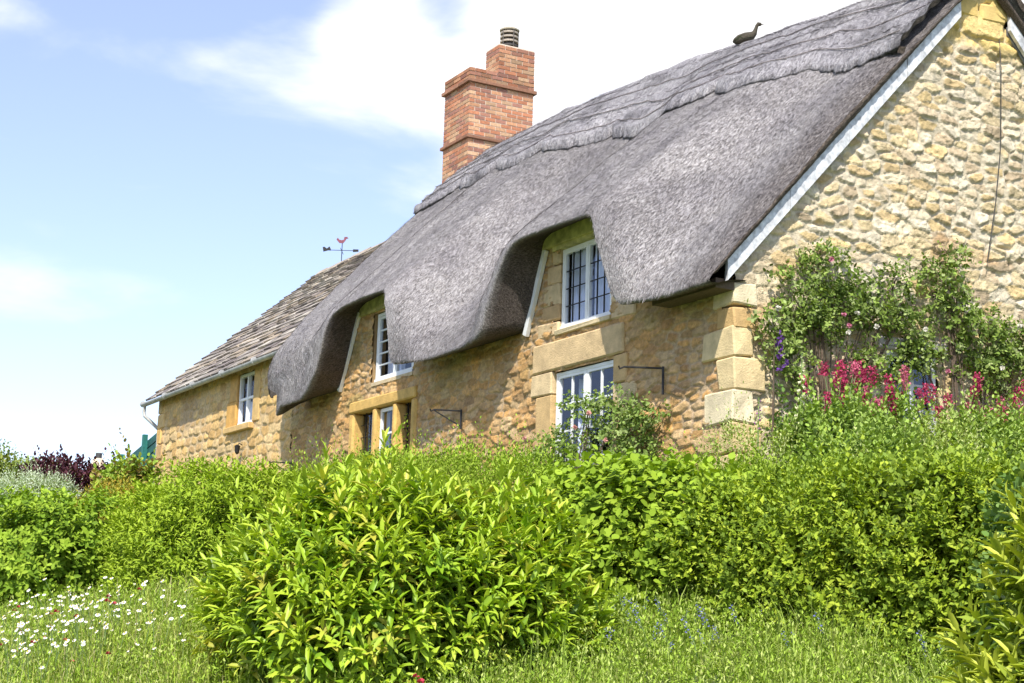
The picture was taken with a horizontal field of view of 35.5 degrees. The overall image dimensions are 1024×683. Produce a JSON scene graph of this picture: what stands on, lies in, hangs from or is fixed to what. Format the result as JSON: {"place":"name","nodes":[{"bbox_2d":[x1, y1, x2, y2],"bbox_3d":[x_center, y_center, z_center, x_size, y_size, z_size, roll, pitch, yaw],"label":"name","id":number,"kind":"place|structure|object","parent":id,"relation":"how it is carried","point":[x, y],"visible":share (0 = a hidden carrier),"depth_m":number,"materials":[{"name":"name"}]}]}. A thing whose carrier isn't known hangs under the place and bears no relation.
{"place":"outdoors","nodes":[
{"label":"outdoors","id":0,"kind":"place"},
{"bbox_2d":[0,482,981,682],"bbox_3d":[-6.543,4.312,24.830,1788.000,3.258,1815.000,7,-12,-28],"label":"ground","id":1,"kind":"structure","parent":0,"point":[910,671],"depth_m":9.25,"materials":[{"name":"green plant"}]},
{"bbox_2d":[5,640,8,681],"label":"oxeye daisy","id":2,"kind":"object","parent":1,"relation":"on","point":[7,660],"visible":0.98,"depth_m":9.51,"materials":[{"name":"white plant"}]},
{"bbox_2d":[0,438,27,486],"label":"broadleaf tree","id":3,"kind":"object","parent":1,"relation":"on","point":[7,460],"visible":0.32,"depth_m":46.63,"materials":[{"name":"green plant"}]},
{"bbox_2d":[16,627,18,682],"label":"oxeye daisy","id":4,"kind":"object","parent":1,"relation":"on","point":[18,647],"visible":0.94,"depth_m":9.95,"materials":[{"name":"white plant"}]},
{"bbox_2d":[20,623,24,681],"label":"oxeye daisy","id":5,"kind":"object","parent":1,"relation":"on","point":[23,624],"visible":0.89,"depth_m":10.08,"materials":[{"name":"white plant"}]},
{"bbox_2d":[17,625,31,674],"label":"oxeye daisy","id":6,"kind":"object","parent":1,"relation":"on","point":[25,643],"visible":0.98,"depth_m":9.98,"materials":[{"name":"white plant"}]},
{"bbox_2d":[10,452,39,477],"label":"broadleaf tree","id":7,"kind":"object","parent":1,"relation":"on","point":[26,461],"depth_m":50.99,"materials":[{"name":"green plant"}]},
{"bbox_2d":[26,650,29,682],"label":"oxeye daisy","id":8,"kind":"object","parent":1,"relation":"on","point":[28,663],"visible":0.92,"depth_m":9.13,"materials":[{"name":"white plant"}]},
{"bbox_2d":[34,630,47,678],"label":"oxeye daisy","id":9,"kind":"object","parent":1,"relation":"on","point":[36,631],"visible":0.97,"depth_m":9.76,"materials":[{"name":"white plant"}]},
{"bbox_2d":[0,455,88,519],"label":"silver shrub","id":10,"kind":"object","parent":1,"relation":"on","point":[34,479],"visible":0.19,"depth_m":20.11,"materials":[{"name":"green plant"}]},
{"bbox_2d":[47,607,51,657],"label":"oxeye daisy","id":11,"kind":"object","parent":1,"relation":"on","point":[49,608],"visible":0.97,"depth_m":10.09,"materials":[{"name":"white plant"}]},
{"bbox_2d":[44,642,55,676],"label":"oxeye daisy","id":12,"kind":"object","parent":1,"relation":"on","point":[53,643],"visible":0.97,"depth_m":9.56,"materials":[{"name":"white plant"}]},
{"bbox_2d":[0,444,117,499],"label":"purple smoke bush","id":13,"kind":"object","parent":1,"relation":"on","point":[64,468],"visible":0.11,"depth_m":32.73,"materials":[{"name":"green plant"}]},
{"bbox_2d":[53,629,66,676],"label":"oxeye daisy","id":14,"kind":"object","parent":1,"relation":"on","point":[64,631],"visible":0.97,"depth_m":9.93,"materials":[{"name":"white plant"}]},
{"bbox_2d":[63,644,67,679],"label":"oxeye daisy","id":15,"kind":"object","parent":1,"relation":"on","point":[65,645],"visible":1,"depth_m":9.32,"materials":[{"name":"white plant"}]},
{"bbox_2d":[65,639,69,681],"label":"oxeye daisy","id":16,"kind":"object","parent":1,"relation":"on","point":[67,641],"visible":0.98,"depth_m":9.18,"materials":[{"name":"white plant"}]},
{"bbox_2d":[0,482,138,609],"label":"dogwood shrub","id":17,"kind":"object","parent":1,"relation":"on","point":[47,537],"visible":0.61,"depth_m":15.77,"materials":[{"name":"green plant"}]},
{"bbox_2d":[65,623,81,673],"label":"oxeye daisy","id":18,"kind":"object","parent":1,"relation":"on","point":[73,641],"visible":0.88,"depth_m":9.66,"materials":[{"name":"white plant"}]},
{"bbox_2d":[67,620,89,679],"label":"oxeye daisy","id":19,"kind":"object","parent":1,"relation":"on","point":[68,621],"visible":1,"depth_m":9.53,"materials":[{"name":"white plant"}]},
{"bbox_2d":[72,596,89,642],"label":"oxeye daisy","id":20,"kind":"object","parent":1,"relation":"on","point":[80,611],"visible":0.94,"depth_m":10.74,"materials":[{"name":"white plant"}]},
{"bbox_2d":[85,607,99,653],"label":"oxeye daisy","id":21,"kind":"object","parent":1,"relation":"on","point":[91,621],"visible":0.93,"depth_m":10.30,"materials":[{"name":"white plant"}]},
{"bbox_2d":[95,613,100,670],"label":"oxeye daisy","id":22,"kind":"object","parent":1,"relation":"on","point":[97,614],"visible":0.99,"depth_m":9.74,"materials":[{"name":"white plant"}]},
{"bbox_2d":[92,453,104,466],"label":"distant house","id":23,"kind":"structure","parent":1,"relation":"on","point":[99,459],"depth_m":59.64,"materials":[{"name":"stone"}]},
{"bbox_2d":[72,474,166,542],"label":"golden shrub","id":24,"kind":"object","parent":1,"relation":"on","point":[121,487],"visible":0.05,"depth_m":18.46,"materials":[{"name":"green plant"}]},
{"bbox_2d":[84,428,166,495],"bbox_3d":[-4.801,2.114,19.896,1.061,2.038,1.073,7,-12,-28],"label":"maple sapling","id":25,"kind":"object","parent":1,"relation":"on","point":[131,467],"visible":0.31,"depth_m":19.83,"materials":[{"name":"green plant"}]},
{"bbox_2d":[119,433,156,466],"bbox_3d":[-8.536,3.744,36.204,0.140,3.793,6.000,7,-12,-28],"label":"garden fence","id":26,"kind":"object","parent":1,"relation":"on","point":[147,447],"visible":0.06,"depth_m":35.92,"materials":[{"name":"teal wood"}]},
{"bbox_2d":[141,583,146,634],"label":"oxeye daisy","id":27,"kind":"object","parent":1,"relation":"on","point":[143,584],"visible":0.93,"depth_m":10.91,"materials":[{"name":"white plant"}]},
{"bbox_2d":[151,610,154,663],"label":"oxeye daisy","id":28,"kind":"object","parent":1,"relation":"on","point":[153,631],"visible":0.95,"depth_m":9.83,"materials":[{"name":"white plant"}]},
{"bbox_2d":[89,453,308,599],"bbox_3d":[-2.725,1.892,15.081,2.143,1.661,3.552,7,-12,-28],"label":"elder shrub","id":29,"kind":"object","parent":1,"relation":"on","point":[185,521],"visible":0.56,"depth_m":14.27,"materials":[{"name":"green plant"}]},
{"bbox_2d":[140,242,387,494],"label":"stone slated wing","id":30,"kind":"structure","parent":1,"relation":"on","point":[219,402],"depth_m":30.36,"materials":[{"name":"beige stone"}]},
{"bbox_2d":[234,443,241,453],"bbox_3d":[-4.863,1.900,28.424,0.139,0.210,0.102,3,-10,-6],"label":"wall lantern","id":31,"kind":"object","parent":30,"relation":"attached to","point":[237,448],"depth_m":28.39,"materials":[{"name":"black metal"}]},
{"bbox_2d":[223,365,261,434],"bbox_3d":[-4.785,1.071,28.752,0.257,1.103,1.705,7,-12,-28],"label":"window","id":32,"kind":"structure","parent":30,"relation":"in","point":[237,389],"depth_m":28.86,"materials":[{"name":"clear glass"}]},
{"bbox_2d":[323,237,358,260],"bbox_3d":[-3.717,-1.959,34.679,0.625,0.645,0.492,10,-13,-37],"label":"weathervane","id":33,"kind":"object","parent":30,"relation":"on","point":[339,241],"visible":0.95,"depth_m":34.68,"materials":[{"name":"black metal"}]},
{"bbox_2d":[286,444,499,514],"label":"box shrub","id":34,"kind":"object","parent":1,"relation":"on","point":[441,463],"visible":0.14,"depth_m":13.46,"materials":[{"name":"green plant"}]},
{"bbox_2d":[181,424,630,682],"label":"laurel bush","id":35,"kind":"object","parent":1,"relation":"on","point":[363,568],"visible":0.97,"depth_m":8.91,"materials":[{"name":"green plant"}]},
{"bbox_2d":[417,678,424,682],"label":"crimson meadow flower","id":36,"kind":"object","parent":1,"relation":"on","point":[420,680],"visible":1,"depth_m":8.03,"materials":[{"name":"red plant"}]},
{"bbox_2d":[266,413,600,508],"bbox_3d":[-1.155,1.583,16.383,2.220,1.680,6.699,7,-12,-28],"label":"privet shrub","id":37,"kind":"object","parent":1,"relation":"on","point":[469,453],"visible":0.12,"depth_m":14.73,"materials":[{"name":"green plant"}]},
{"bbox_2d":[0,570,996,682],"bbox_3d":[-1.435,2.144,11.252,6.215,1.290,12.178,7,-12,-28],"label":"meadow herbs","id":38,"kind":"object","parent":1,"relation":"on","point":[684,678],"visible":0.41,"depth_m":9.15,"materials":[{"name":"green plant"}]},
{"bbox_2d":[512,381,670,512],"bbox_3d":[0.735,1.322,17.842,0.644,1.645,3.014,7,-12,-28],"label":"rose bush","id":39,"kind":"object","parent":1,"relation":"on","point":[626,421],"visible":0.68,"depth_m":17.39,"materials":[{"name":"green plant"}]},
{"bbox_2d":[633,605,646,647],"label":"bluebell","id":40,"kind":"object","parent":1,"relation":"on","point":[634,609],"visible":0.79,"depth_m":9.40,"materials":[{"name":"blue plant"}]},
{"bbox_2d":[267,0,1023,499],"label":"thatched cottage","id":41,"kind":"structure","parent":1,"relation":"on","point":[513,268],"depth_m":18.30,"materials":[{"name":"stone"}]},
{"bbox_2d":[269,461,292,470],"bbox_3d":[-3.789,2.084,26.195,0.406,0.253,0.028,-1,-11,12],"label":"hanging basket bracket","id":42,"kind":"object","parent":41,"relation":"attached to","point":[291,463],"visible":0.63,"depth_m":26.19,"materials":[{"name":"black metal"}]},
{"bbox_2d":[348,385,417,460],"bbox_3d":[-1.777,1.483,23.294,0.410,1.402,2.406,7,-12,-28],"label":"window","id":43,"kind":"structure","parent":41,"relation":"in","point":[396,401],"depth_m":23.41,"materials":[{"name":"stone"}]},
{"bbox_2d":[359,293,413,386],"bbox_3d":[-1.759,-0.055,23.546,0.282,1.430,2.100,7,-12,-28],"label":"window","id":44,"kind":"structure","parent":41,"relation":"in","point":[395,372],"depth_m":23.82,"materials":[{"name":"clear glass"}]},
{"bbox_2d":[430,409,461,428],"bbox_3d":[-0.873,1.016,21.025,0.444,0.274,0.028,-1,-11,12],"label":"hanging basket bracket","id":45,"kind":"object","parent":41,"relation":"attached to","point":[460,411],"visible":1,"depth_m":21.01,"materials":[{"name":"black metal"}]},
{"bbox_2d":[531,322,636,471],"bbox_3d":[0.910,0.697,18.486,0.427,1.582,2.318,7,-12,-28],"label":"window","id":46,"kind":"structure","parent":41,"relation":"in","point":[547,385],"depth_m":18.69,"materials":[{"name":"clear glass"}]},
{"bbox_2d":[538,217,636,338],"bbox_3d":[0.894,-0.801,18.702,0.213,1.341,2.177,7,-12,-28],"label":"window","id":47,"kind":"structure","parent":41,"relation":"in","point":[578,237],"depth_m":18.96,"materials":[{"name":"white metal"}]},
{"bbox_2d":[618,365,663,394],"bbox_3d":[1.368,0.408,16.982,0.498,0.314,0.029,-1,-11,12],"label":"hanging basket bracket","id":48,"kind":"object","parent":41,"relation":"attached to","point":[642,367],"visible":1,"depth_m":16.97,"materials":[{"name":"black metal"}]},
{"bbox_2d":[733,22,763,43],"bbox_3d":[3.298,-4.235,22.330,0.439,0.473,0.146,2,-10,0],"label":"ridge bird","id":49,"kind":"object","parent":41,"relation":"on","point":[743,37],"visible":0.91,"depth_m":22.28},
{"bbox_2d":[878,335,946,435],"bbox_3d":[4.049,0.638,17.393,0.975,1.204,0.953,7,-12,-28],"label":"window","id":50,"kind":"structure","parent":41,"relation":"in","point":[881,341],"depth_m":17.15,"materials":[{"name":"white glass"}]},
{"bbox_2d":[655,596,666,637],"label":"bluebell","id":51,"kind":"object","parent":1,"relation":"on","point":[660,614],"visible":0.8,"depth_m":9.82,"materials":[{"name":"blue plant"}]},
{"bbox_2d":[511,444,824,624],"bbox_3d":[0.965,1.451,11.355,2.382,1.427,1.898,-6,-13,36],"label":"hazel shrub","id":52,"kind":"object","parent":1,"relation":"on","point":[642,485],"visible":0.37,"depth_m":10.74,"materials":[{"name":"green plant"}]},
{"bbox_2d":[681,615,697,664],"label":"bluebell","id":53,"kind":"object","parent":1,"relation":"on","point":[690,634],"visible":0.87,"depth_m":9.11,"materials":[{"name":"blue plant"}]},
{"bbox_2d":[701,607,714,646],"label":"bluebell","id":54,"kind":"object","parent":1,"relation":"on","point":[707,621],"visible":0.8,"depth_m":9.49,"materials":[{"name":"blue plant"}]},
{"bbox_2d":[729,604,742,641],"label":"bluebell","id":55,"kind":"object","parent":1,"relation":"on","point":[734,618],"visible":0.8,"depth_m":9.54,"materials":[{"name":"blue plant"}]},
{"bbox_2d":[685,380,806,485],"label":"border perennial","id":56,"kind":"object","parent":1,"relation":"on","point":[729,432],"visible":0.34,"depth_m":14.60,"materials":[{"name":"green plant"}]},
{"bbox_2d":[754,401,760,459],"bbox_3d":[2.358,1.011,15.295,0.077,0.951,0.073,9,-13,-36],"label":"foxglove","id":57,"kind":"object","parent":1,"relation":"on","point":[757,427],"visible":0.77,"depth_m":15.32,"materials":[{"name":"green plant"}]},
{"bbox_2d":[597,416,936,563],"bbox_3d":[1.913,1.309,12.628,3.528,1.381,1.543,-8,-14,42],"label":"privet shrub","id":58,"kind":"object","parent":1,"relation":"on","point":[749,466],"visible":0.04,"depth_m":12.47,"materials":[{"name":"green plant"}]},
{"bbox_2d":[771,330,788,462],"bbox_3d":[2.639,0.620,15.732,0.150,1.465,0.364,1,-10,3],"label":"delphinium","id":59,"kind":"object","parent":1,"relation":"on","point":[778,356],"visible":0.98,"depth_m":15.79,"materials":[{"name":"purple plant"}]},
{"bbox_2d":[793,356,805,427],"bbox_3d":[2.765,0.723,15.281,0.153,1.220,0.140,7,-12,-28],"label":"foxglove","id":60,"kind":"object","parent":1,"relation":"on","point":[802,385],"visible":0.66,"depth_m":15.31,"materials":[{"name":"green plant"}]},
{"bbox_2d":[601,408,1023,676],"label":"mixed hedge","id":61,"kind":"object","parent":1,"relation":"on","point":[855,567],"visible":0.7,"depth_m":9.88,"materials":[{"name":"green plant"}]},
{"bbox_2d":[799,359,846,419],"bbox_3d":[3.024,0.736,15.582,0.454,1.107,0.476,0,-10,9],"label":"red valerian","id":62,"kind":"object","parent":1,"relation":"on","point":[840,369],"visible":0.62,"depth_m":15.48,"materials":[{"name":"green plant"}]},
{"bbox_2d":[766,376,905,459],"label":"border perennial","id":63,"kind":"object","parent":1,"relation":"on","point":[787,406],"visible":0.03,"depth_m":15.91,"materials":[{"name":"green plant"}]},
{"bbox_2d":[817,361,870,406],"bbox_3d":[3.300,0.734,15.797,0.550,1.178,0.441,7,-12,-28],"label":"red valerian","id":64,"kind":"object","parent":1,"relation":"on","point":[825,369],"visible":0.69,"depth_m":15.93,"materials":[{"name":"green plant"}]},
{"bbox_2d":[777,357,914,467],"bbox_3d":[3.140,0.794,15.294,1.248,1.147,1.148,7,-12,-28],"label":"border perennial","id":65,"kind":"object","parent":1,"relation":"on","point":[852,410],"visible":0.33,"depth_m":15.07,"materials":[{"name":"green plant"}]},
{"bbox_2d":[746,236,950,418],"bbox_3d":[3.557,0.195,16.442,2.684,2.520,0.549,7,-12,-28],"label":"climbing rose","id":66,"kind":"object","parent":1,"relation":"on","point":[816,309],"visible":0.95,"depth_m":16.45,"materials":[{"name":"green plant"}]},
{"bbox_2d":[834,359,878,406],"bbox_3d":[3.449,0.747,15.930,0.540,1.203,0.359,-6,-13,37],"label":"red valerian","id":67,"kind":"object","parent":1,"relation":"on","point":[863,373],"visible":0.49,"depth_m":15.92,"materials":[{"name":"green plant"}]},
{"bbox_2d":[788,396,934,484],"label":"border perennial","id":68,"kind":"object","parent":1,"relation":"on","point":[870,433],"visible":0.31,"depth_m":14.29,"materials":[{"name":"green plant"}]},
{"bbox_2d":[869,387,903,419],"bbox_3d":[3.575,0.885,15.714,0.596,0.893,0.479,0,-10,10],"label":"red valerian","id":69,"kind":"object","parent":1,"relation":"on","point":[891,409],"visible":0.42,"depth_m":15.63,"materials":[{"name":"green plant"}]},
{"bbox_2d":[867,365,910,425],"bbox_3d":[3.766,0.817,16.026,0.461,1.122,0.533,-1,-11,16],"label":"red valerian","id":70,"kind":"object","parent":1,"relation":"on","point":[903,377],"visible":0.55,"depth_m":15.89,"materials":[{"name":"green plant"}]},
{"bbox_2d":[850,360,945,454],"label":"border perennial","id":71,"kind":"object","parent":1,"relation":"on","point":[900,406],"visible":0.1,"depth_m":15.55,"materials":[{"name":"green plant"}]},
{"bbox_2d":[814,416,989,492],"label":"border perennial","id":72,"kind":"object","parent":1,"relation":"on","point":[881,442],"visible":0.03,"depth_m":13.33,"materials":[{"name":"green plant"}]},
{"bbox_2d":[900,378,910,425],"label":"iris clump","id":73,"kind":"object","parent":1,"relation":"on","point":[907,403],"visible":0.05,"depth_m":15.94,"materials":[{"name":"green plant"}]},
{"bbox_2d":[913,388,924,410],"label":"red valerian","id":74,"kind":"object","parent":1,"relation":"on","point":[919,393],"visible":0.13,"depth_m":16.27,"materials":[{"name":"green plant"}]},
{"bbox_2d":[843,446,1002,579],"bbox_3d":[2.633,1.312,9.919,0.897,1.370,1.026,7,-12,-28],"label":"bramble","id":75,"kind":"object","parent":1,"relation":"on","point":[899,510],"visible":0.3,"depth_m":9.79,"materials":[{"name":"green plant"}]},
{"bbox_2d":[916,629,930,660],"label":"bluebell","id":76,"kind":"object","parent":1,"relation":"on","point":[922,640],"visible":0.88,"depth_m":9.00,"materials":[{"name":"blue plant"}]},
{"bbox_2d":[877,378,984,452],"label":"border perennial","id":77,"kind":"object","parent":1,"relation":"on","point":[942,421],"visible":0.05,"depth_m":16.07,"materials":[{"name":"green plant"}]},
{"bbox_2d":[881,385,1000,461],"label":"border perennial","id":78,"kind":"object","parent":1,"relation":"on","point":[975,436],"visible":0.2,"depth_m":14.74,"materials":[{"name":"green plant"}]},
{"bbox_2d":[920,372,983,434],"bbox_3d":[4.534,0.910,16.561,0.648,1.169,0.444,1,-10,5],"label":"red valerian","id":79,"kind":"object","parent":1,"relation":"on","point":[978,380],"visible":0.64,"depth_m":16.50,"materials":[{"name":"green plant"}]},
{"bbox_2d":[931,385,981,420],"bbox_3d":[4.658,1.009,16.758,0.512,1.064,0.514,-1,-11,14],"label":"red valerian","id":80,"kind":"object","parent":1,"relation":"on","point":[950,399],"visible":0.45,"depth_m":16.65,"materials":[{"name":"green plant"}]},
{"bbox_2d":[896,238,1023,435],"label":"climbing rose","id":81,"kind":"object","parent":1,"relation":"on","point":[990,362],"visible":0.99,"depth_m":17.29,"materials":[{"name":"green plant"}]},
{"bbox_2d":[919,421,1023,488],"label":"border perennial","id":82,"kind":"object","parent":1,"relation":"on","point":[962,443],"depth_m":13.62,"materials":[{"name":"green plant"}]},
{"bbox_2d":[926,479,1023,682],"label":"laurel bush","id":83,"kind":"object","parent":1,"relation":"on","point":[1003,662],"visible":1,"depth_m":6.55,"materials":[{"name":"green plant"}]},
{"bbox_2d":[930,379,1023,458],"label":"border perennial","id":84,"kind":"object","parent":1,"relation":"on","point":[980,417],"visible":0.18,"depth_m":16.02,"materials":[{"name":"green plant"}]},
{"bbox_2d":[951,397,1023,465],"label":"border perennial","id":85,"kind":"object","parent":1,"relation":"on","point":[1017,431],"visible":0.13,"depth_m":15.07,"materials":[{"name":"green plant"}]},
{"bbox_2d":[955,383,1023,446],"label":"border perennial","id":86,"kind":"object","parent":1,"relation":"on","point":[1005,410],"visible":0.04,"depth_m":16.66,"materials":[{"name":"green plant"}]},
{"bbox_2d":[968,461,1023,648],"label":"mixed hedge","id":87,"kind":"object","parent":1,"relation":"on","point":[998,507],"visible":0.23,"depth_m":8.54,"materials":[{"name":"green plant"}]},
{"bbox_2d":[983,390,1023,422],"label":"red valerian","id":88,"kind":"object","parent":1,"relation":"on","point":[1003,406],"visible":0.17,"depth_m":17.22,"materials":[{"name":"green plant"}]},
{"bbox_2d":[996,402,1011,422],"bbox_3d":[5.097,1.064,16.651,0.175,0.938,0.488,1,-10,2],"label":"red valerian","id":89,"kind":"object","parent":1,"relation":"on","point":[1004,407],"visible":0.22,"depth_m":16.53,"materials":[{"name":"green plant"}]},
{"bbox_2d":[998,471,1023,646],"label":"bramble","id":90,"kind":"object","parent":1,"relation":"on","point":[1020,473],"visible":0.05,"depth_m":8.33,"materials":[{"name":"green plant"}]},
{"bbox_2d":[1009,379,1023,416],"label":"red valerian","id":91,"kind":"object","parent":1,"relation":"on","point":[1015,397],"visible":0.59,"depth_m":17.38,"materials":[{"name":"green plant"}]},
{"bbox_2d":[0,0,1023,469],"label":"sky","id":92,"kind":"structure","parent":0,"point":[172,171],"materials":[{"name":"blue"}]}
]}

